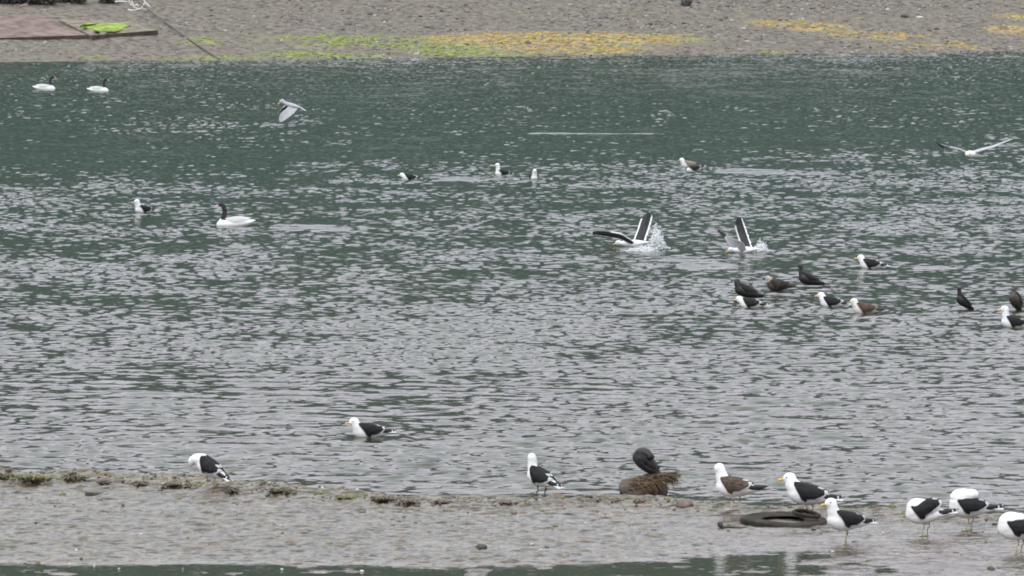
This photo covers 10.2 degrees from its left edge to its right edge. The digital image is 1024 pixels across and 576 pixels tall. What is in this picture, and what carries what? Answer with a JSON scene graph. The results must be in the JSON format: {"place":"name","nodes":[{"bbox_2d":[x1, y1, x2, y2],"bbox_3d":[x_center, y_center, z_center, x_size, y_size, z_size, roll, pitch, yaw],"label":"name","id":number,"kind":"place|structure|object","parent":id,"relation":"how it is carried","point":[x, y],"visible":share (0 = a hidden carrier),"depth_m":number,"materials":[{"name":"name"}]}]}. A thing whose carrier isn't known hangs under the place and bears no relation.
{"place":"outdoors","nodes":[
{"label":"outdoors","id":0,"kind":"place"},
{"bbox_2d":[277,99,305,121],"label":"gull","id":1,"kind":"object","parent":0,"point":[289,108],"visible":1,"depth_m":127.94,"materials":[{"name":"white stone"}]},
{"bbox_2d":[0,51,1023,575],"bbox_3d":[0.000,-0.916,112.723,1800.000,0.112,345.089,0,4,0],"label":"water","id":2,"kind":"structure","parent":0,"point":[462,317],"depth_m":101.55,"materials":[{"name":"grey liquid"}]},
{"bbox_2d":[32,75,54,88],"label":"swan","id":3,"kind":"object","parent":2,"relation":"on","point":[44,86],"visible":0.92,"depth_m":209.78,"materials":[{"name":"white stone"}]},
{"bbox_2d":[87,78,108,91],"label":"swan","id":4,"kind":"object","parent":2,"relation":"on","point":[98,89],"visible":0.95,"depth_m":207.51,"materials":[{"name":"white stone"}]},
{"bbox_2d":[132,199,156,212],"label":"gull","id":5,"kind":"object","parent":2,"relation":"on","point":[139,208],"visible":1,"depth_m":123.49,"materials":[{"name":"white stone"}]},
{"bbox_2d":[215,202,254,225],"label":"swan","id":6,"kind":"object","parent":2,"relation":"on","point":[235,221],"visible":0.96,"depth_m":118.17,"materials":[{"name":"white stone"}]},
{"bbox_2d":[345,418,396,436],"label":"gull","id":7,"kind":"object","parent":2,"relation":"on","point":[359,429],"visible":1,"depth_m":70.56,"materials":[{"name":"white stone"}]},
{"bbox_2d":[398,173,422,179],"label":"gull","id":8,"kind":"object","parent":2,"relation":"on","point":[408,176],"visible":1,"depth_m":138.69,"materials":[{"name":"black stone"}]},
{"bbox_2d":[494,163,514,173],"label":"gull","id":9,"kind":"object","parent":2,"relation":"on","point":[499,170],"visible":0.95,"depth_m":141.72,"materials":[{"name":"white stone"}]},
{"bbox_2d":[529,169,537,179],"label":"gull","id":10,"kind":"object","parent":2,"relation":"on","point":[534,175],"visible":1,"depth_m":138.92,"materials":[{"name":"white stone"}]},
{"bbox_2d":[591,212,651,246],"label":"gull","id":11,"kind":"object","parent":2,"relation":"on","point":[640,238],"visible":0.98,"depth_m":110.96,"materials":[{"name":"black stone"}]},
{"bbox_2d":[620,245,663,251],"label":"splash","id":12,"kind":"object","parent":2,"relation":"on","point":[641,248],"visible":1,"depth_m":109.24,"materials":[{"name":"white liquid"}]},
{"bbox_2d":[645,222,669,249],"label":"splash","id":13,"kind":"object","parent":2,"relation":"on","point":[656,241],"visible":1,"depth_m":110.04,"materials":[{"name":"white liquid"}]},
{"bbox_2d":[678,158,700,166],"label":"gull","id":14,"kind":"object","parent":2,"relation":"on","point":[685,163],"visible":0.85,"depth_m":145.67,"materials":[{"name":"white"}]},
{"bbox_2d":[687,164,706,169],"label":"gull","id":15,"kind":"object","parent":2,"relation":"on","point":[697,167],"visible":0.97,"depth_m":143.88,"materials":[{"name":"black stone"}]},
{"bbox_2d":[718,216,760,252],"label":"gull","id":16,"kind":"object","parent":2,"relation":"on","point":[742,244],"visible":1,"depth_m":108.87,"materials":[{"name":"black stone"}]},
{"bbox_2d":[734,279,768,297],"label":"cormorant","id":17,"kind":"object","parent":2,"relation":"on","point":[744,290],"visible":1,"depth_m":95.64,"materials":[{"name":"black"}]},
{"bbox_2d":[733,296,770,307],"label":"gull","id":18,"kind":"object","parent":2,"relation":"on","point":[745,302],"visible":1,"depth_m":93.77,"materials":[{"name":"white stone"}]},
{"bbox_2d":[753,236,770,251],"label":"splash","id":19,"kind":"object","parent":2,"relation":"on","point":[763,247],"visible":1,"depth_m":109.24,"materials":[{"name":"white liquid"}]},
{"bbox_2d":[765,276,797,290],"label":"gull","id":20,"kind":"object","parent":2,"relation":"on","point":[775,285],"visible":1,"depth_m":97.93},
{"bbox_2d":[794,264,829,285],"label":"cormorant","id":21,"kind":"object","parent":2,"relation":"on","point":[806,278],"visible":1,"depth_m":98.93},
{"bbox_2d":[814,292,850,306],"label":"gull","id":22,"kind":"object","parent":2,"relation":"on","point":[827,301],"visible":0.96,"depth_m":93.93,"materials":[{"name":"white stone"}]},
{"bbox_2d":[847,298,886,312],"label":"gull","id":23,"kind":"object","parent":2,"relation":"on","point":[860,307],"visible":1,"depth_m":92.43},
{"bbox_2d":[854,255,889,267],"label":"gull","id":24,"kind":"object","parent":2,"relation":"on","point":[867,262],"visible":1,"depth_m":104.11,"materials":[{"name":"white stone"}]},
{"bbox_2d":[956,287,973,308],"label":"cormorant","id":25,"kind":"object","parent":2,"relation":"on","point":[962,300],"visible":1,"depth_m":93.18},
{"bbox_2d":[997,306,1023,326],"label":"gull","id":26,"kind":"object","parent":2,"relation":"on","point":[1007,320],"visible":1,"depth_m":89.27,"materials":[{"name":"white stone"}]},
{"bbox_2d":[1009,286,1022,309],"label":"cormorant","id":27,"kind":"object","parent":2,"relation":"on","point":[1015,301],"visible":1,"depth_m":93.01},
{"bbox_2d":[0,468,1023,575],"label":"mudflat","id":28,"kind":"structure","parent":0,"point":[91,529],"depth_m":59.49,"materials":[{"name":"grey soil"}]},
{"bbox_2d":[0,472,22,479],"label":"seaweed clump","id":29,"kind":"object","parent":28,"relation":"on","point":[6,475],"visible":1,"depth_m":64.26,"materials":[{"name":"brown plant"}]},
{"bbox_2d":[5,474,62,480],"bbox_3d":[-5.330,2.107,64.098,0.506,0.061,0.424,3,5,39],"label":"seaweed clump","id":30,"kind":"object","parent":28,"relation":"on","point":[32,477],"visible":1,"depth_m":64.04,"materials":[{"name":"plant"}]},
{"bbox_2d":[62,474,95,481],"bbox_3d":[-4.840,2.118,64.239,0.412,0.068,0.327,0,4,0],"label":"seaweed clump","id":31,"kind":"object","parent":28,"relation":"on","point":[76,477],"visible":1,"depth_m":64.18,"materials":[{"name":"brown plant"}]},
{"bbox_2d":[85,492,102,494],"bbox_3d":[-4.580,2.268,63.328,0.230,0.040,0.056,3,7,7],"label":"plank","id":32,"kind":"object","parent":28,"relation":"on","point":[90,493],"visible":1,"depth_m":63.31,"materials":[{"name":"grey wood"}]},
{"bbox_2d":[96,479,112,484],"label":"seaweed clump","id":33,"kind":"object","parent":28,"relation":"on","point":[103,481],"visible":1,"depth_m":63.87,"materials":[{"name":"brown plant"}]},
{"bbox_2d":[130,480,149,486],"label":"seaweed clump","id":34,"kind":"object","parent":28,"relation":"on","point":[139,483],"visible":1,"depth_m":63.80,"materials":[{"name":"brown plant"}]},
{"bbox_2d":[158,481,189,486],"bbox_3d":[-3.762,2.167,63.766,0.272,0.041,0.368,3,5,38],"label":"seaweed clump","id":35,"kind":"object","parent":28,"relation":"on","point":[171,483],"visible":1,"depth_m":63.70,"materials":[{"name":"plant"}]},
{"bbox_2d":[183,482,203,487],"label":"seaweed clump","id":36,"kind":"object","parent":28,"relation":"on","point":[192,484],"visible":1,"depth_m":63.71,"materials":[{"name":"plant"}]},
{"bbox_2d":[188,454,232,487],"bbox_3d":[-3.305,2.012,63.310,0.592,0.369,0.217,3,5,38],"label":"gull","id":37,"kind":"object","parent":28,"relation":"on","point":[207,466],"visible":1,"depth_m":63.25,"materials":[{"name":"white stone"}]},
{"bbox_2d":[221,487,242,493],"bbox_3d":[-3.064,2.215,63.037,0.217,0.056,0.304,-1,4,-14],"label":"seaweed clump","id":38,"kind":"object","parent":28,"relation":"on","point":[230,490],"visible":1,"depth_m":62.98,"materials":[{"name":"brown plant"}]},
{"bbox_2d":[266,488,283,493],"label":"seaweed clump","id":39,"kind":"object","parent":28,"relation":"on","point":[275,490],"visible":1,"depth_m":62.75,"materials":[{"name":"brown plant"}]},
{"bbox_2d":[281,488,296,494],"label":"seaweed clump","id":40,"kind":"object","parent":28,"relation":"on","point":[287,490],"visible":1,"depth_m":62.73,"materials":[{"name":"plant"}]},
{"bbox_2d":[308,491,328,494],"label":"seaweed clump","id":41,"kind":"object","parent":28,"relation":"on","point":[319,492],"visible":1,"depth_m":62.70,"materials":[{"name":"plant"}]},
{"bbox_2d":[335,494,360,499],"bbox_3d":[-1.764,2.263,62.322,0.304,0.046,0.312,-3,5,-40],"label":"seaweed clump","id":42,"kind":"object","parent":28,"relation":"on","point":[348,496],"visible":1,"depth_m":62.27,"materials":[{"name":"plant"}]},
{"bbox_2d":[371,495,397,500],"bbox_3d":[-1.347,2.265,62.072,0.345,0.046,0.322,-2,4,-24],"label":"seaweed clump","id":43,"kind":"object","parent":28,"relation":"on","point":[383,498],"visible":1,"depth_m":62.00,"materials":[{"name":"brown plant"}]},
{"bbox_2d":[395,499,421,503],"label":"seaweed clump","id":44,"kind":"object","parent":28,"relation":"on","point":[408,501],"visible":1,"depth_m":61.82,"materials":[{"name":"plant"}]},
{"bbox_2d":[431,498,454,504],"bbox_3d":[-0.748,2.296,61.883,0.242,0.035,0.386,-2,4,-24],"label":"seaweed clump","id":45,"kind":"object","parent":28,"relation":"on","point":[443,501],"visible":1,"depth_m":61.85,"materials":[{"name":"brown plant"}]},
{"bbox_2d":[476,544,486,548],"bbox_3d":[-0.307,2.615,57.962,0.110,0.087,0.098,-2,4,-31],"label":"stone","id":46,"kind":"object","parent":28,"relation":"on","point":[481,546],"visible":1,"depth_m":57.93,"materials":[{"name":"grey stone"}]},
{"bbox_2d":[498,499,518,504],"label":"seaweed clump","id":47,"kind":"object","parent":28,"relation":"on","point":[501,501],"visible":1,"depth_m":61.99,"materials":[{"name":"brown plant"}]},
{"bbox_2d":[0,468,1018,574],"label":"mud pebbles","id":48,"kind":"object","parent":28,"relation":"on","point":[892,505],"visible":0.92,"depth_m":62.35,"materials":[{"name":"grey stone"}]},
{"bbox_2d":[527,453,563,496],"bbox_3d":[0.358,2.072,63.294,0.578,0.492,0.226,4,5,44],"label":"gull","id":49,"kind":"object","parent":28,"relation":"on","point":[538,476],"visible":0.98,"depth_m":63.26,"materials":[{"name":"white stone"}]},
{"bbox_2d":[605,497,624,502],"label":"seaweed clump","id":50,"kind":"object","parent":28,"relation":"on","point":[613,500],"visible":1,"depth_m":62.43,"materials":[{"name":"brown plant"}]},
{"bbox_2d":[633,498,649,503],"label":"seaweed clump","id":51,"kind":"object","parent":28,"relation":"on","point":[638,500],"visible":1,"depth_m":62.22,"materials":[{"name":"brown plant"}]},
{"bbox_2d":[619,471,682,495],"bbox_3d":[1.538,2.232,63.571,0.720,0.428,0.562,0,4,0],"label":"boulder","id":52,"kind":"object","parent":28,"relation":"on","point":[650,484],"visible":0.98,"depth_m":63.40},
{"bbox_2d":[632,447,676,473],"bbox_3d":[1.569,1.934,63.520,0.490,0.355,0.218,1,4,14],"label":"cormorant","id":53,"kind":"object","parent":52,"relation":"on","point":[643,459],"visible":1,"depth_m":63.46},
{"bbox_2d":[675,499,693,507],"bbox_3d":[1.864,2.326,61.860,0.200,0.127,0.162,-2,4,-22],"label":"rock","id":54,"kind":"object","parent":28,"relation":"on","point":[682,503],"visible":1,"depth_m":61.82,"materials":[{"name":"beige stone"}]},
{"bbox_2d":[717,521,745,527],"bbox_3d":[2.287,2.463,59.915,0.302,0.072,0.052,0,4,0],"label":"twig","id":55,"kind":"object","parent":28,"relation":"on","point":[720,524],"visible":1,"depth_m":59.91,"materials":[{"name":"grey wood"}]},
{"bbox_2d":[714,463,767,509],"bbox_3d":[2.442,2.118,61.256,0.602,0.494,0.244,1,4,20],"label":"gull","id":56,"kind":"object","parent":28,"relation":"on","point":[730,486],"visible":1,"depth_m":61.21,"materials":[{"name":"white stone"}]},
{"bbox_2d":[740,509,826,527],"bbox_3d":[2.848,2.454,60.429,0.917,0.246,0.918,1,7,0],"label":"tyre","id":57,"kind":"object","parent":28,"relation":"on","point":[810,518],"visible":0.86,"depth_m":60.34,"materials":[{"name":"rubber"}]},
{"bbox_2d":[778,473,844,518],"bbox_3d":[3.156,2.194,60.718,0.723,0.486,0.258,1,4,12],"label":"gull","id":58,"kind":"object","parent":28,"relation":"on","point":[802,493],"visible":0.95,"depth_m":60.65,"materials":[{"name":"white stone"}]},
{"bbox_2d":[820,498,878,543],"bbox_3d":[3.424,2.361,58.504,0.648,0.476,0.235,-2,4,-23],"label":"gull","id":59,"kind":"object","parent":28,"relation":"on","point":[838,519],"visible":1,"depth_m":58.39,"materials":[{"name":"white stone"}]},
{"bbox_2d":[906,498,957,535],"bbox_3d":[4.322,2.356,59.230,0.550,0.398,0.247,1,4,8],"label":"gull","id":60,"kind":"object","parent":28,"relation":"on","point":[923,511],"visible":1,"depth_m":59.16,"materials":[{"name":"white stone"}]},
{"bbox_2d":[949,489,1004,530],"bbox_3d":[4.833,2.303,59.861,0.582,0.438,0.252,0,4,4],"label":"gull","id":61,"kind":"object","parent":28,"relation":"on","point":[968,503],"visible":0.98,"depth_m":59.79,"materials":[{"name":"white stone"}]},
{"bbox_2d":[998,512,1023,553],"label":"gull","id":62,"kind":"object","parent":28,"relation":"on","point":[1010,525],"visible":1,"depth_m":57.42,"materials":[{"name":"white stone"}]},
{"bbox_2d":[0,0,1023,61],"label":"beach","id":63,"kind":"structure","parent":0,"point":[272,25],"depth_m":268.27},
{"bbox_2d":[0,0,24,3],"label":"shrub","id":64,"kind":"object","parent":63,"relation":"on","point":[7,1],"visible":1,"depth_m":266.98,"materials":[{"name":"green plant"}]},
{"bbox_2d":[15,0,58,3],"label":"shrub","id":65,"kind":"object","parent":63,"relation":"on","point":[42,1],"visible":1,"depth_m":267.29,"materials":[{"name":"green plant"}]},
{"bbox_2d":[0,14,88,39],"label":"slab","id":66,"kind":"structure","parent":63,"relation":"on","point":[12,27],"depth_m":258.71,"materials":[{"name":"brown concrete"}]},
{"bbox_2d":[58,0,86,3],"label":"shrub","id":67,"kind":"object","parent":63,"relation":"on","point":[72,1],"visible":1,"depth_m":268.80,"materials":[{"name":"green plant"}]},
{"bbox_2d":[59,19,157,39],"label":"slab","id":68,"kind":"structure","parent":63,"relation":"on","point":[94,29],"depth_m":259.93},
{"bbox_2d":[98,0,118,3],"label":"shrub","id":69,"kind":"object","parent":63,"relation":"on","point":[106,1],"visible":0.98,"depth_m":269.58,"materials":[{"name":"green plant"}]},
{"bbox_2d":[115,0,150,10],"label":"driftwood branch","id":70,"kind":"object","parent":63,"relation":"on","point":[135,8],"visible":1,"depth_m":267.69,"materials":[{"name":"white wood"}]},
{"bbox_2d":[136,0,218,58],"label":"mooring rope","id":71,"kind":"object","parent":70,"relation":"attached to","point":[176,30],"visible":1,"depth_m":260.81,"materials":[{"name":"brown fabric"}]},
{"bbox_2d":[0,0,1023,61],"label":"pebbles","id":72,"kind":"object","parent":63,"relation":"on","point":[625,15],"visible":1,"depth_m":269.25,"materials":[{"name":"grey gravel"}]},
{"bbox_2d":[56,13,1023,59],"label":"algae","id":73,"kind":"object","parent":63,"relation":"on","point":[535,34],"visible":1,"depth_m":262.35,"materials":[{"name":"plant"}]},
{"bbox_2d":[681,0,692,5],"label":"boulder","id":74,"kind":"object","parent":63,"relation":"on","point":[686,2],"visible":1,"depth_m":278.02,"materials":[{"name":"grey stone"}]},
{"bbox_2d":[934,139,1011,157],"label":"gull","id":75,"kind":"object","parent":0,"point":[971,154],"visible":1,"depth_m":98.02,"materials":[{"name":"white stone"}]}
]}

